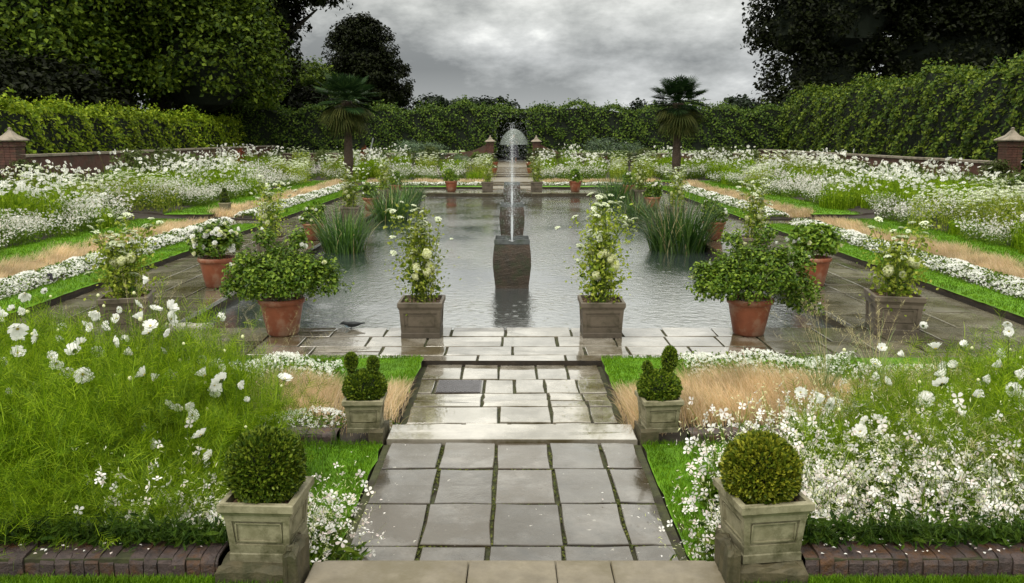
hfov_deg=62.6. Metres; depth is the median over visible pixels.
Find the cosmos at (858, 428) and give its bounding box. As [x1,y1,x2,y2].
[796,404,913,499]
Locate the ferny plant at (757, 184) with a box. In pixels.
[749,173,775,190]
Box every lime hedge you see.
[0,87,70,157]
[33,93,125,152]
[89,98,158,150]
[130,102,201,149]
[170,105,231,147]
[206,112,246,146]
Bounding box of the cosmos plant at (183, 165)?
[159,157,197,194]
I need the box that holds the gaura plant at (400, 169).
[388,161,412,178]
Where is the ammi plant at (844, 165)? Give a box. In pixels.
[831,160,854,171]
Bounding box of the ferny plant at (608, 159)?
[606,149,628,162]
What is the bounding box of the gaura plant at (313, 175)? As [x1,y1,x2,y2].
[299,169,316,178]
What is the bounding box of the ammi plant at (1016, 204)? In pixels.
[1006,186,1023,231]
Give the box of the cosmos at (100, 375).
[2,355,141,480]
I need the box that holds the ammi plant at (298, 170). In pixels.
[287,162,306,183]
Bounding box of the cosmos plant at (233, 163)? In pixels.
[209,152,253,175]
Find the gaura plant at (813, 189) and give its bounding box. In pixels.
[803,183,827,196]
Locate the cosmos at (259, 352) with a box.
[180,311,310,434]
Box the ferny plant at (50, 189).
[24,171,74,199]
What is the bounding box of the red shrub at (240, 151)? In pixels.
[234,148,245,162]
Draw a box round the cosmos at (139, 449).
[33,411,217,521]
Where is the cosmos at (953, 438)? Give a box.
[887,388,1023,513]
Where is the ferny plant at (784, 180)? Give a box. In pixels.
[772,174,797,190]
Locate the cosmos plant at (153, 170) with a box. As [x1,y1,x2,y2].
[138,162,175,178]
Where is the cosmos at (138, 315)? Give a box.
[63,311,223,439]
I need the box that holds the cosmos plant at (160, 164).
[142,154,173,175]
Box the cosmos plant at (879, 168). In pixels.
[868,163,899,180]
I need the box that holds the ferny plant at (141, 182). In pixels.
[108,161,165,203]
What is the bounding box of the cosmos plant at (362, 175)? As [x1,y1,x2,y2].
[342,153,368,179]
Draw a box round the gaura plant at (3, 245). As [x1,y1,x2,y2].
[0,233,14,252]
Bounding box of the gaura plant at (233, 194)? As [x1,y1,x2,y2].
[210,180,244,198]
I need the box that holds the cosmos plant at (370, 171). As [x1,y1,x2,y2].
[360,148,386,177]
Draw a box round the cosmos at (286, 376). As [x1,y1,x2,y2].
[206,355,338,472]
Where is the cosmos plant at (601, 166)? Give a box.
[589,158,607,175]
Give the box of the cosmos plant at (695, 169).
[680,152,706,177]
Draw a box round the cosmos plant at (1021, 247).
[1002,231,1023,253]
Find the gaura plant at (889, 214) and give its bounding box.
[869,199,916,220]
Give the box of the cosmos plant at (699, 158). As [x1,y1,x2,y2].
[688,150,710,166]
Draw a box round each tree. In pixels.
[0,0,142,93]
[38,0,295,114]
[223,0,352,152]
[284,53,351,151]
[321,11,415,111]
[412,93,454,113]
[450,96,479,108]
[476,94,520,122]
[627,97,657,111]
[717,94,756,110]
[740,0,1023,101]
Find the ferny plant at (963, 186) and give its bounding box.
[946,172,989,195]
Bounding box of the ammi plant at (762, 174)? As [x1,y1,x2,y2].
[747,163,774,187]
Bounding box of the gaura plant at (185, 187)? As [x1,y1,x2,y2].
[161,180,200,197]
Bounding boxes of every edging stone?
[368,420,389,451]
[634,420,658,451]
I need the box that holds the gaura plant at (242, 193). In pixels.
[220,179,253,197]
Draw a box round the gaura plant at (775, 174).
[757,168,795,179]
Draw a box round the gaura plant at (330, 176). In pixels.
[324,169,341,179]
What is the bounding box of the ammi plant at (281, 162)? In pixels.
[267,156,291,173]
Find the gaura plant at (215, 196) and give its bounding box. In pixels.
[187,184,221,201]
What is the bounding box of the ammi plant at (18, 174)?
[1,164,59,193]
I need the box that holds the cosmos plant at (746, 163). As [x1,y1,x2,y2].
[735,149,759,173]
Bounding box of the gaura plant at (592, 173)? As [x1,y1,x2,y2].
[579,164,607,179]
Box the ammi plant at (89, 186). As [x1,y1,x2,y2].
[54,173,105,203]
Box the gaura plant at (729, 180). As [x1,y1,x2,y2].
[725,171,749,185]
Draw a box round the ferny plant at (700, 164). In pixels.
[689,153,708,175]
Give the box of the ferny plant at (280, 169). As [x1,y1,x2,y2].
[269,158,287,176]
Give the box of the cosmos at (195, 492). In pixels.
[86,432,227,523]
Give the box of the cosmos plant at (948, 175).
[930,164,963,189]
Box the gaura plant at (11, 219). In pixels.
[0,208,29,241]
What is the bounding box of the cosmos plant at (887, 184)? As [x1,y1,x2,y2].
[867,165,908,198]
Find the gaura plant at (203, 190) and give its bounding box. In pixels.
[186,186,216,204]
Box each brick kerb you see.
[0,540,229,582]
[240,427,339,444]
[687,427,800,444]
[801,539,1023,579]
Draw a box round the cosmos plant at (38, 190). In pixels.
[14,181,61,201]
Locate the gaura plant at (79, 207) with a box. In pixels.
[28,191,103,224]
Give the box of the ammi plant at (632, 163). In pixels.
[630,155,654,178]
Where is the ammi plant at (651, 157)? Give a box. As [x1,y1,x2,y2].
[640,151,658,163]
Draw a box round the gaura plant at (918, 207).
[896,198,941,219]
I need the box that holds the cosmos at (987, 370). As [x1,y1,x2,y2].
[943,305,1023,408]
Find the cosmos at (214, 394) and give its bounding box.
[141,372,260,491]
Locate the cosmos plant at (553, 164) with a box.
[533,151,562,175]
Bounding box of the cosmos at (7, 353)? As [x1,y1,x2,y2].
[0,334,43,424]
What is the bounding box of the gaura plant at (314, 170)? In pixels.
[302,162,321,177]
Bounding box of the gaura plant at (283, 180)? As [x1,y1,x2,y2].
[265,171,297,186]
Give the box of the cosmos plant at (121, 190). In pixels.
[98,170,141,206]
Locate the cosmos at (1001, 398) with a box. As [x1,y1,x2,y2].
[967,365,1023,476]
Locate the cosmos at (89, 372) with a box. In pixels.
[29,336,202,502]
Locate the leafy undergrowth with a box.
[0,413,1023,551]
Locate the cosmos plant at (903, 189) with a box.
[887,170,938,206]
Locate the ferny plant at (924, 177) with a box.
[907,164,949,185]
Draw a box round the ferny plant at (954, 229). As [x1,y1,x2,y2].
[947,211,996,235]
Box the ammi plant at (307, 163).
[289,160,312,181]
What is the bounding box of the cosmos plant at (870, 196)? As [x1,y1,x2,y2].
[858,175,894,208]
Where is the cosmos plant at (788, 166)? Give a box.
[775,150,811,175]
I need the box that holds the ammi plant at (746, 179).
[741,166,763,187]
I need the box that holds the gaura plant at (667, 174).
[658,163,692,180]
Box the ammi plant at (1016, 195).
[1004,181,1023,221]
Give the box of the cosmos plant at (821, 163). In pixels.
[809,157,831,172]
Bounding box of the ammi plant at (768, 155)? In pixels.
[758,150,782,167]
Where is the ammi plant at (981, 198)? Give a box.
[952,187,1012,228]
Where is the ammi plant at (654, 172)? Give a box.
[642,164,657,178]
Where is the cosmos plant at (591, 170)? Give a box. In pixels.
[576,152,609,178]
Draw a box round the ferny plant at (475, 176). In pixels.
[466,171,481,179]
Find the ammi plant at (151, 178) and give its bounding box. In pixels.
[137,172,164,191]
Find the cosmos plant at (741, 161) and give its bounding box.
[726,145,758,167]
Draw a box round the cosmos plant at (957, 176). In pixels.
[928,164,980,196]
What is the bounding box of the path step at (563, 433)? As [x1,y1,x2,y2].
[387,424,637,444]
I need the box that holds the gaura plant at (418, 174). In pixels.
[407,165,436,178]
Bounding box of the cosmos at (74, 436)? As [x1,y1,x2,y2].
[0,344,158,540]
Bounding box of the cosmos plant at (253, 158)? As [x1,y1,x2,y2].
[237,146,262,165]
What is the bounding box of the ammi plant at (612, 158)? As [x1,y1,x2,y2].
[609,152,628,171]
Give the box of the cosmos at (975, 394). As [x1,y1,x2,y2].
[894,371,1023,482]
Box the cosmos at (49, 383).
[11,345,126,455]
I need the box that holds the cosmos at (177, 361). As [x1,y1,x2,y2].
[97,312,222,454]
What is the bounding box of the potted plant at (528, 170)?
[526,164,531,172]
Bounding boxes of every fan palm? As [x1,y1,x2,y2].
[310,70,383,175]
[650,74,710,174]
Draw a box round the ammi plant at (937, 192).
[927,184,962,210]
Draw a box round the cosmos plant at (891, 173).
[870,164,897,183]
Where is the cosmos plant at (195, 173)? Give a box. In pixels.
[161,151,207,185]
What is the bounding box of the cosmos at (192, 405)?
[155,394,288,507]
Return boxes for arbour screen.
[465,108,555,157]
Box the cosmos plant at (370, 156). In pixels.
[360,149,385,170]
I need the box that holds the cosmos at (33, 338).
[0,310,67,419]
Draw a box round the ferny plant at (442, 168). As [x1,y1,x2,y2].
[441,159,463,176]
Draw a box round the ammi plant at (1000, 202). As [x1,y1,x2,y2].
[980,184,1023,235]
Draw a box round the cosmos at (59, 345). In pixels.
[20,328,135,382]
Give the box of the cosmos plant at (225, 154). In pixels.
[208,153,250,178]
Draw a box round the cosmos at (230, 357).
[162,326,275,433]
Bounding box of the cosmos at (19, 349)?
[1,332,60,461]
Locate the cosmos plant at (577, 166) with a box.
[566,154,586,175]
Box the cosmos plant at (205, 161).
[189,150,224,173]
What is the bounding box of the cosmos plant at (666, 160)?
[654,145,683,166]
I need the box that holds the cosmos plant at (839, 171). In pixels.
[820,149,865,184]
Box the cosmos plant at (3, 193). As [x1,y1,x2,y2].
[0,184,25,227]
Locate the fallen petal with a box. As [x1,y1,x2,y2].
[18,444,1010,556]
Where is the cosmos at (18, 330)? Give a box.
[0,323,47,438]
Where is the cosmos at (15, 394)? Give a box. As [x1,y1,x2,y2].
[0,346,114,520]
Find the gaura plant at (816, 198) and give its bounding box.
[805,188,835,203]
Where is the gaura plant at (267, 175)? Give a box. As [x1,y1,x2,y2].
[245,169,282,184]
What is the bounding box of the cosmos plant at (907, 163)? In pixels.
[898,161,934,181]
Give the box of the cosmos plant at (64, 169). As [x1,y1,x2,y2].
[61,168,104,204]
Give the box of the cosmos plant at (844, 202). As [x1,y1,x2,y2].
[821,179,860,209]
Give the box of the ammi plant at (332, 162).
[319,154,344,178]
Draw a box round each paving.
[1,189,1023,357]
[248,327,775,360]
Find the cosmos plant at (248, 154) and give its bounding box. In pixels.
[236,143,259,164]
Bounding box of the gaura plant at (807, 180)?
[794,169,837,194]
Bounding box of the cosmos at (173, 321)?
[107,273,264,400]
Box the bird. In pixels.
[339,321,364,328]
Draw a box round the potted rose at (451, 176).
[442,168,459,191]
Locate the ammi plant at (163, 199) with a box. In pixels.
[147,177,182,211]
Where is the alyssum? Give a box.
[0,181,1023,428]
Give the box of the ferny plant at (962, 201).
[947,191,991,218]
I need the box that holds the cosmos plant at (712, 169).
[700,151,734,178]
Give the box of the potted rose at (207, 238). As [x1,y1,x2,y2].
[182,220,245,288]
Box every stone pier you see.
[215,531,309,582]
[714,523,808,582]
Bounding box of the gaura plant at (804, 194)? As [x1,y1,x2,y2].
[799,181,829,201]
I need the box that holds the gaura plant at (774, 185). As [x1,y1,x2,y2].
[759,177,790,193]
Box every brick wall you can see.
[20,145,275,181]
[269,153,458,160]
[572,153,754,160]
[758,149,996,187]
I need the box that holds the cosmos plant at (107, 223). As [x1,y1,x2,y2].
[66,190,116,228]
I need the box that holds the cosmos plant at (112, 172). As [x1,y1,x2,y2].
[96,149,139,188]
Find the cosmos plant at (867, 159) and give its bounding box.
[837,155,872,186]
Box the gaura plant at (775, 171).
[754,162,792,178]
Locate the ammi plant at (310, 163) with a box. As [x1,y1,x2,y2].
[294,156,316,171]
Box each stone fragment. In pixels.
[163,322,191,328]
[185,323,213,329]
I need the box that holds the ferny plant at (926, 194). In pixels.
[904,180,942,212]
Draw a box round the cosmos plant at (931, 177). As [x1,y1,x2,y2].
[894,162,946,191]
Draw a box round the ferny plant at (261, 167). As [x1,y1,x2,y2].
[243,164,268,171]
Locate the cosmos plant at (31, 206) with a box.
[2,172,70,232]
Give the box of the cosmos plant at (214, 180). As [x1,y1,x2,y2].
[190,162,226,195]
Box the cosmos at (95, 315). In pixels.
[39,304,157,381]
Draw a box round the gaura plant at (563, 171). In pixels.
[553,163,578,178]
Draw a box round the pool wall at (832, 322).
[188,194,846,327]
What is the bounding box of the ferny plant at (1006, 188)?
[982,174,1022,206]
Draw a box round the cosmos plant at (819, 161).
[801,147,835,170]
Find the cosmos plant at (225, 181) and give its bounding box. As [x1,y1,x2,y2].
[210,167,239,188]
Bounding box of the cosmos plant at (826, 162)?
[803,151,846,190]
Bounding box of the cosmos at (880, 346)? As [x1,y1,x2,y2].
[815,343,935,467]
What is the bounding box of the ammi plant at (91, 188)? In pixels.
[69,181,105,210]
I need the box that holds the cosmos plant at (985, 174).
[976,170,1012,187]
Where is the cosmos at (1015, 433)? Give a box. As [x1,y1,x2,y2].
[929,362,1023,494]
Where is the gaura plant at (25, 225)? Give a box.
[1,215,40,239]
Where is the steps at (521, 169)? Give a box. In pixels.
[490,160,532,188]
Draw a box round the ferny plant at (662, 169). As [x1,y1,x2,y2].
[655,163,671,176]
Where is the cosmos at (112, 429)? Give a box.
[0,356,176,514]
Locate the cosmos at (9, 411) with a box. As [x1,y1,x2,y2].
[0,380,32,501]
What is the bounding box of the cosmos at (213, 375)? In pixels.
[155,342,289,453]
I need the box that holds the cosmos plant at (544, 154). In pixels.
[534,148,554,161]
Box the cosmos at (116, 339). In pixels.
[87,328,249,474]
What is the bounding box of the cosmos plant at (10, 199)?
[0,167,38,216]
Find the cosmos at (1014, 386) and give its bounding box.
[949,361,1023,467]
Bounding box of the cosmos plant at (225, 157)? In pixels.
[213,151,239,166]
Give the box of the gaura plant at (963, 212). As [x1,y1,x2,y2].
[938,200,1005,223]
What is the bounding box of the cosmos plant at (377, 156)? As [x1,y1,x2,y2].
[365,147,390,166]
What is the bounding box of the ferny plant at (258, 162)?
[241,153,269,167]
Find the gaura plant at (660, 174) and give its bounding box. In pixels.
[653,163,671,178]
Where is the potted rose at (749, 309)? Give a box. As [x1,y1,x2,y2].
[684,223,824,336]
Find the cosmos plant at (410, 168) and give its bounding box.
[400,157,417,177]
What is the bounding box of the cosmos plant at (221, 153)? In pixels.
[208,143,234,162]
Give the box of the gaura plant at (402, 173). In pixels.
[389,167,411,179]
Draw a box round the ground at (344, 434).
[0,156,1023,500]
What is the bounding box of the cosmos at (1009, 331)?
[949,321,1023,424]
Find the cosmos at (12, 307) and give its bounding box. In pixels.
[0,281,92,374]
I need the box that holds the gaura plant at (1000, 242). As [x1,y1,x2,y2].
[973,222,1022,246]
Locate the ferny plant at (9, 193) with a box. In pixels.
[0,186,25,201]
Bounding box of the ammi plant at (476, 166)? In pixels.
[462,159,490,177]
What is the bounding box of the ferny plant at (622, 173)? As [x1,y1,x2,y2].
[608,166,626,176]
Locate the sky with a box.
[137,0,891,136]
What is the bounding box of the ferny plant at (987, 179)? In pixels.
[966,161,1021,195]
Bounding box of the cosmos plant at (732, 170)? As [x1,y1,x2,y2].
[719,155,744,183]
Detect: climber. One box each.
[0,157,45,180]
[979,157,1020,184]
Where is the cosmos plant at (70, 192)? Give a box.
[30,166,105,209]
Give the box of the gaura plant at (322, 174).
[317,166,331,176]
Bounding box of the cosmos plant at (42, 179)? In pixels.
[4,171,72,214]
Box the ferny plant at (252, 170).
[242,165,261,176]
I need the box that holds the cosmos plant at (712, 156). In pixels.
[705,147,730,167]
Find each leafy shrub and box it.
[59,172,83,184]
[89,174,105,181]
[176,154,198,168]
[180,152,216,169]
[318,156,334,165]
[450,152,464,160]
[469,151,485,162]
[553,150,568,161]
[557,149,572,160]
[604,150,627,165]
[809,155,840,168]
[883,163,903,171]
[964,175,981,181]
[1001,176,1023,191]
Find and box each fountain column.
[493,114,532,287]
[499,147,525,235]
[503,144,520,202]
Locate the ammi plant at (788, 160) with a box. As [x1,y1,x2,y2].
[779,150,805,166]
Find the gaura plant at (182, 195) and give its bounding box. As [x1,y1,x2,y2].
[147,177,193,205]
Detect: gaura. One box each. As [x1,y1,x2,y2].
[65,419,217,538]
[104,473,223,528]
[130,473,218,518]
[161,478,214,520]
[169,458,227,524]
[173,482,224,523]
[177,478,224,522]
[190,490,310,527]
[191,476,223,519]
[201,473,225,520]
[205,514,347,561]
[221,473,323,526]
[307,456,368,551]
[307,465,373,569]
[308,470,366,558]
[308,487,358,562]
[308,494,345,544]
[309,487,386,560]
[645,470,720,560]
[671,481,720,556]
[673,464,808,560]
[676,394,796,508]
[678,479,720,560]
[681,496,827,556]
[685,396,774,523]
[685,402,810,510]
[694,426,793,478]
[710,381,867,482]
[715,494,853,537]
[719,390,843,483]
[719,438,896,540]
[738,372,884,495]
[739,417,848,493]
[749,370,839,444]
[780,389,854,446]
[781,409,875,465]
[782,369,872,446]
[786,406,898,521]
[788,436,854,503]
[788,436,881,508]
[790,441,868,524]
[792,433,863,517]
[794,437,875,517]
[798,450,911,526]
[798,450,926,540]
[801,443,874,539]
[802,414,930,522]
[802,436,875,513]
[802,486,856,540]
[807,373,864,436]
[811,461,884,524]
[813,438,955,539]
[813,468,919,539]
[816,487,905,539]
[823,490,879,537]
[825,409,937,493]
[831,372,895,460]
[834,475,938,522]
[840,410,962,519]
[848,428,939,519]
[854,470,945,522]
[855,386,998,476]
[858,418,1023,540]
[861,472,978,523]
[869,403,971,464]
[870,373,991,474]
[872,400,1013,519]
[875,394,1023,511]
[889,455,995,539]
[899,450,1020,524]
[902,413,1023,522]
[902,452,1010,541]
[906,442,1023,523]
[913,444,1023,521]
[914,405,1023,506]
[917,439,1023,539]
[931,380,1018,466]
[937,465,1023,540]
[940,463,1023,522]
[946,448,1023,523]
[946,474,1020,525]
[947,376,1023,503]
[955,467,1023,541]
[966,446,1023,522]
[988,433,1023,503]
[998,454,1023,502]
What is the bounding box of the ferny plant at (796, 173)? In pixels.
[791,168,823,181]
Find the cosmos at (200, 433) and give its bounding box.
[123,416,232,521]
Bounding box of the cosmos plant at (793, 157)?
[789,154,811,172]
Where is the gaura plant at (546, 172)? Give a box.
[539,168,553,178]
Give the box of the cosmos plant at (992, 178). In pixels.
[971,174,1006,189]
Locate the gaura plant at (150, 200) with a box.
[127,177,179,208]
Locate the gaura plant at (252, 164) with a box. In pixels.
[245,159,279,175]
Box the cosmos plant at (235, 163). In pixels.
[209,149,244,168]
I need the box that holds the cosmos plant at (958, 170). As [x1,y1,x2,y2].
[925,157,972,185]
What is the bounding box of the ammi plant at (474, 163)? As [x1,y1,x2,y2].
[464,158,484,173]
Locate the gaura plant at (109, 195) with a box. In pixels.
[89,181,134,208]
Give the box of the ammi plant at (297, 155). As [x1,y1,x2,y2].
[289,146,310,167]
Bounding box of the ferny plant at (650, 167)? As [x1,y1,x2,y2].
[634,157,659,174]
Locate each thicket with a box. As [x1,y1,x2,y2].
[0,35,46,114]
[0,42,121,115]
[38,62,146,111]
[171,91,264,119]
[237,77,340,150]
[755,75,856,109]
[867,68,926,85]
[944,58,1011,75]
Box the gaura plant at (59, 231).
[30,210,89,237]
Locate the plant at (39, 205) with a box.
[5,194,64,223]
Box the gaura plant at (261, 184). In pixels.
[250,177,272,189]
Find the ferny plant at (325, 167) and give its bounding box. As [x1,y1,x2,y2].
[319,154,343,173]
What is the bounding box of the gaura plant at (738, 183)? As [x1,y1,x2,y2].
[730,172,755,185]
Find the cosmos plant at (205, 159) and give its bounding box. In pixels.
[184,158,212,174]
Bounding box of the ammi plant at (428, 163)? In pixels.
[415,156,439,174]
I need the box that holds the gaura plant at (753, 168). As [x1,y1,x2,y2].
[742,163,771,179]
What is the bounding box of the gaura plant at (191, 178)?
[169,170,209,188]
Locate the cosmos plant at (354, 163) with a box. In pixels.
[339,152,362,176]
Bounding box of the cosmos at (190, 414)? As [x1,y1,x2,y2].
[127,383,258,515]
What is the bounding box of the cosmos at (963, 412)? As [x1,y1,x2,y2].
[854,392,1021,500]
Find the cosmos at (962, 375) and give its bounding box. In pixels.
[942,351,1023,436]
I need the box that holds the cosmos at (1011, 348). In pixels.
[985,331,1023,369]
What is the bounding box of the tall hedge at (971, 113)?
[775,51,1023,174]
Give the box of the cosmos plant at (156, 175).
[130,155,169,187]
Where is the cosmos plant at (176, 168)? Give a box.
[165,158,191,175]
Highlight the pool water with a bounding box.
[198,196,835,329]
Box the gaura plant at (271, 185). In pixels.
[254,174,275,189]
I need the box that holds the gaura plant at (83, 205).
[64,198,107,216]
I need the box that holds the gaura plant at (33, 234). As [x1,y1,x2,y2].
[0,217,52,242]
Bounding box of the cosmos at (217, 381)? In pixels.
[152,372,333,502]
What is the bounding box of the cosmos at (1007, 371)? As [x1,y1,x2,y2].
[993,350,1023,401]
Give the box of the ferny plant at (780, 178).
[767,169,798,185]
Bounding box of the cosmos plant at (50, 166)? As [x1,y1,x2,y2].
[22,159,71,193]
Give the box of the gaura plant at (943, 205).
[912,187,984,223]
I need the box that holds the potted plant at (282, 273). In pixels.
[215,221,354,336]
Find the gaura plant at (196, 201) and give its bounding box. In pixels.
[178,187,215,206]
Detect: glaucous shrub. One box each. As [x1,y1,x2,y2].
[389,139,424,159]
[414,140,448,160]
[451,154,469,163]
[582,137,628,159]
[612,141,644,159]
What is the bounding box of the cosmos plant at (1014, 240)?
[1006,201,1023,248]
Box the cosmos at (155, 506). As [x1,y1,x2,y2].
[0,445,211,568]
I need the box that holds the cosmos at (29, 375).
[0,322,90,486]
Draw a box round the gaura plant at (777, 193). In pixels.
[762,180,790,195]
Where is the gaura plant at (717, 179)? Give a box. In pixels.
[707,171,731,182]
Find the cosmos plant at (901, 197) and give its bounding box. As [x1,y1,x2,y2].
[892,175,936,209]
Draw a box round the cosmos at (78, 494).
[0,421,150,539]
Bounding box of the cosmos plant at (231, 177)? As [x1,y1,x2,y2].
[210,155,246,183]
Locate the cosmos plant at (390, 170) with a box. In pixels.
[372,159,393,178]
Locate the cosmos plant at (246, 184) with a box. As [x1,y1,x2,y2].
[224,169,256,196]
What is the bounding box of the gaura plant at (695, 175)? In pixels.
[684,163,710,179]
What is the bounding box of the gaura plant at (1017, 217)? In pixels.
[1010,208,1023,232]
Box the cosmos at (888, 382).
[833,348,999,463]
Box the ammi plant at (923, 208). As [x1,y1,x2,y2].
[905,188,946,229]
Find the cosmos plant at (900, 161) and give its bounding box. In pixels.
[877,159,931,188]
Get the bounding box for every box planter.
[83,212,170,336]
[250,175,296,257]
[336,163,366,222]
[372,154,393,202]
[383,195,460,337]
[478,153,496,191]
[524,153,545,191]
[555,193,638,337]
[630,154,656,202]
[660,163,689,219]
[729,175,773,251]
[856,216,943,335]
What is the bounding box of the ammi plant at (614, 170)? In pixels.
[609,163,624,178]
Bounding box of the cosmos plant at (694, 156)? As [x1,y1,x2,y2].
[684,151,705,166]
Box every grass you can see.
[0,177,1023,437]
[66,268,179,352]
[157,302,257,358]
[235,306,335,406]
[770,287,895,397]
[822,297,932,386]
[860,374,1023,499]
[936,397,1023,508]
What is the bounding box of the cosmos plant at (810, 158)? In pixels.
[798,150,830,167]
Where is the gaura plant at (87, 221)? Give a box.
[46,204,105,232]
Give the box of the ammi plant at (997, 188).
[971,179,1022,220]
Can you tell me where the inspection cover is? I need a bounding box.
[434,380,482,393]
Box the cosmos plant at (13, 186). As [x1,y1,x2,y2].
[0,174,27,197]
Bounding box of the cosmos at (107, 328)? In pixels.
[5,304,168,450]
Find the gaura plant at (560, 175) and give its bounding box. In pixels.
[550,163,582,179]
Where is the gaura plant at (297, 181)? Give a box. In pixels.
[277,173,303,185]
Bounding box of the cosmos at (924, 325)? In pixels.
[885,321,1015,410]
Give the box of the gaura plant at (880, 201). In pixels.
[861,191,903,209]
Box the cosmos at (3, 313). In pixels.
[0,293,90,381]
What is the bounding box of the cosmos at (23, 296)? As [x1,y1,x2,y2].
[0,286,114,382]
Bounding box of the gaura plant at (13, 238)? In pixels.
[0,216,33,247]
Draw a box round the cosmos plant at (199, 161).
[174,153,218,181]
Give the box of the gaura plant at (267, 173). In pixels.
[245,165,281,182]
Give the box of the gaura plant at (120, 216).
[83,202,130,224]
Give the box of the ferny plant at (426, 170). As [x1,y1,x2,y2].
[414,165,435,176]
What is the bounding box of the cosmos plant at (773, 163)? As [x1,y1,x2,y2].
[759,154,789,169]
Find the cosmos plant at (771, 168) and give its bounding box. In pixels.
[765,155,794,175]
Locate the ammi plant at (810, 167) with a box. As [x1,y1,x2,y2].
[797,156,826,182]
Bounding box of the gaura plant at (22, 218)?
[1,209,39,233]
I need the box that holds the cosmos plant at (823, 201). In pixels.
[815,173,859,207]
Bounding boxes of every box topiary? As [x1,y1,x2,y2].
[216,424,313,562]
[218,187,231,211]
[341,351,388,432]
[634,345,683,432]
[713,429,814,563]
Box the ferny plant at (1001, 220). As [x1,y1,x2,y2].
[990,214,1022,231]
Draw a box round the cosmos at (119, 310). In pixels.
[35,297,162,388]
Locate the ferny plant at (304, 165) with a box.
[293,162,313,174]
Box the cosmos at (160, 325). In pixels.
[77,287,212,418]
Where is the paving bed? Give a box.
[183,189,925,560]
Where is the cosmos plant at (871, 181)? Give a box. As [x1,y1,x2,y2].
[848,161,897,189]
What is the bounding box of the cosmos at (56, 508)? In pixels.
[0,440,144,573]
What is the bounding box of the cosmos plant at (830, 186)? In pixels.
[823,167,856,192]
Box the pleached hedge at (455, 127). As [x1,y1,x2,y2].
[223,94,792,161]
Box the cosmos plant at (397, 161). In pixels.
[389,143,413,168]
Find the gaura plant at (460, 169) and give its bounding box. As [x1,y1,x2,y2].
[444,162,470,178]
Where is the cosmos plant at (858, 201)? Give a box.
[836,172,877,205]
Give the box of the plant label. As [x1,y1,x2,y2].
[47,273,52,280]
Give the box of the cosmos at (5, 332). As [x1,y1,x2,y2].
[0,309,17,379]
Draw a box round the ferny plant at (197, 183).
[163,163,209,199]
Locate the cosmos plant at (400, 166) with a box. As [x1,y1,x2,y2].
[392,158,408,170]
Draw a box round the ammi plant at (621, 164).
[607,159,626,177]
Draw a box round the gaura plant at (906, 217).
[893,204,938,225]
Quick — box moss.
[362,446,673,560]
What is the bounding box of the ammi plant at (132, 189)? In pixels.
[105,167,150,212]
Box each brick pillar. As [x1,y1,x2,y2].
[0,127,29,183]
[459,135,495,158]
[531,135,562,158]
[994,127,1023,176]
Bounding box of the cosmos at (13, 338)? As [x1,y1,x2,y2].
[0,316,112,448]
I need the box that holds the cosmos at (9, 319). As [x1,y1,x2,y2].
[0,301,23,366]
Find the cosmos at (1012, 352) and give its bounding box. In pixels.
[985,336,1023,369]
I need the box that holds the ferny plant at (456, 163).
[436,150,465,172]
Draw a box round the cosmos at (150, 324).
[8,299,213,470]
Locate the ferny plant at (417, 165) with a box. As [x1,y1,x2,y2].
[415,160,435,169]
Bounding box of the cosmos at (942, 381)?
[824,360,993,485]
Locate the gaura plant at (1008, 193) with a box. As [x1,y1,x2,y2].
[978,186,1023,215]
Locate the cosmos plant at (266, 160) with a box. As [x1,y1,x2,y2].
[260,146,284,162]
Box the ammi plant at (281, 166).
[266,158,295,179]
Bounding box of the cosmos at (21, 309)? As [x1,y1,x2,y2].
[0,292,49,358]
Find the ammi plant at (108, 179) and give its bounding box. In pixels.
[97,174,123,188]
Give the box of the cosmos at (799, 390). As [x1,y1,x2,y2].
[768,377,877,464]
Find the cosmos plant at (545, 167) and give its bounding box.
[536,157,554,174]
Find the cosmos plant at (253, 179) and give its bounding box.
[231,162,261,193]
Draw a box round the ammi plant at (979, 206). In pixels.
[961,190,1008,233]
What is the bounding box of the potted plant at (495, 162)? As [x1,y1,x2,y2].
[493,158,498,165]
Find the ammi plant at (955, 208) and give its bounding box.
[937,191,981,232]
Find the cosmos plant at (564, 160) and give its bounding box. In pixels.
[558,143,581,169]
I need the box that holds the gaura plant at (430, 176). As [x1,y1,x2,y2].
[416,168,443,179]
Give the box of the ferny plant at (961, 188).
[928,169,983,209]
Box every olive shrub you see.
[25,176,53,184]
[34,172,60,185]
[69,174,96,186]
[109,146,156,179]
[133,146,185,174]
[151,157,181,171]
[202,157,223,169]
[260,151,284,161]
[313,149,335,163]
[371,148,385,158]
[397,150,414,162]
[420,146,440,160]
[427,155,441,165]
[526,147,546,159]
[540,147,555,159]
[580,152,598,162]
[583,151,606,161]
[617,151,633,162]
[634,146,655,161]
[695,149,711,157]
[712,146,733,161]
[745,149,762,163]
[842,158,871,171]
[913,169,928,179]
[947,171,976,181]
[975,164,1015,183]
[986,172,1023,188]
[1006,164,1023,197]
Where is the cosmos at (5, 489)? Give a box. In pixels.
[0,439,93,525]
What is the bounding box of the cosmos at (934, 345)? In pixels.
[873,342,998,418]
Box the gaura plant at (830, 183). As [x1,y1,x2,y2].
[808,175,860,196]
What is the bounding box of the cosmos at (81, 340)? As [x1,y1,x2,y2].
[0,337,192,491]
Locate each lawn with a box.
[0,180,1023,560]
[283,137,757,155]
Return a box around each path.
[350,442,678,560]
[405,365,617,424]
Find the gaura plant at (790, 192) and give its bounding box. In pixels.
[776,180,808,197]
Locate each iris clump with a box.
[296,201,385,253]
[358,185,438,221]
[372,175,434,209]
[582,173,644,206]
[611,191,662,222]
[621,190,750,253]
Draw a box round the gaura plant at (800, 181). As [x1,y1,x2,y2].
[782,172,826,193]
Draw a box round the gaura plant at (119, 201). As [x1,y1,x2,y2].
[67,189,137,219]

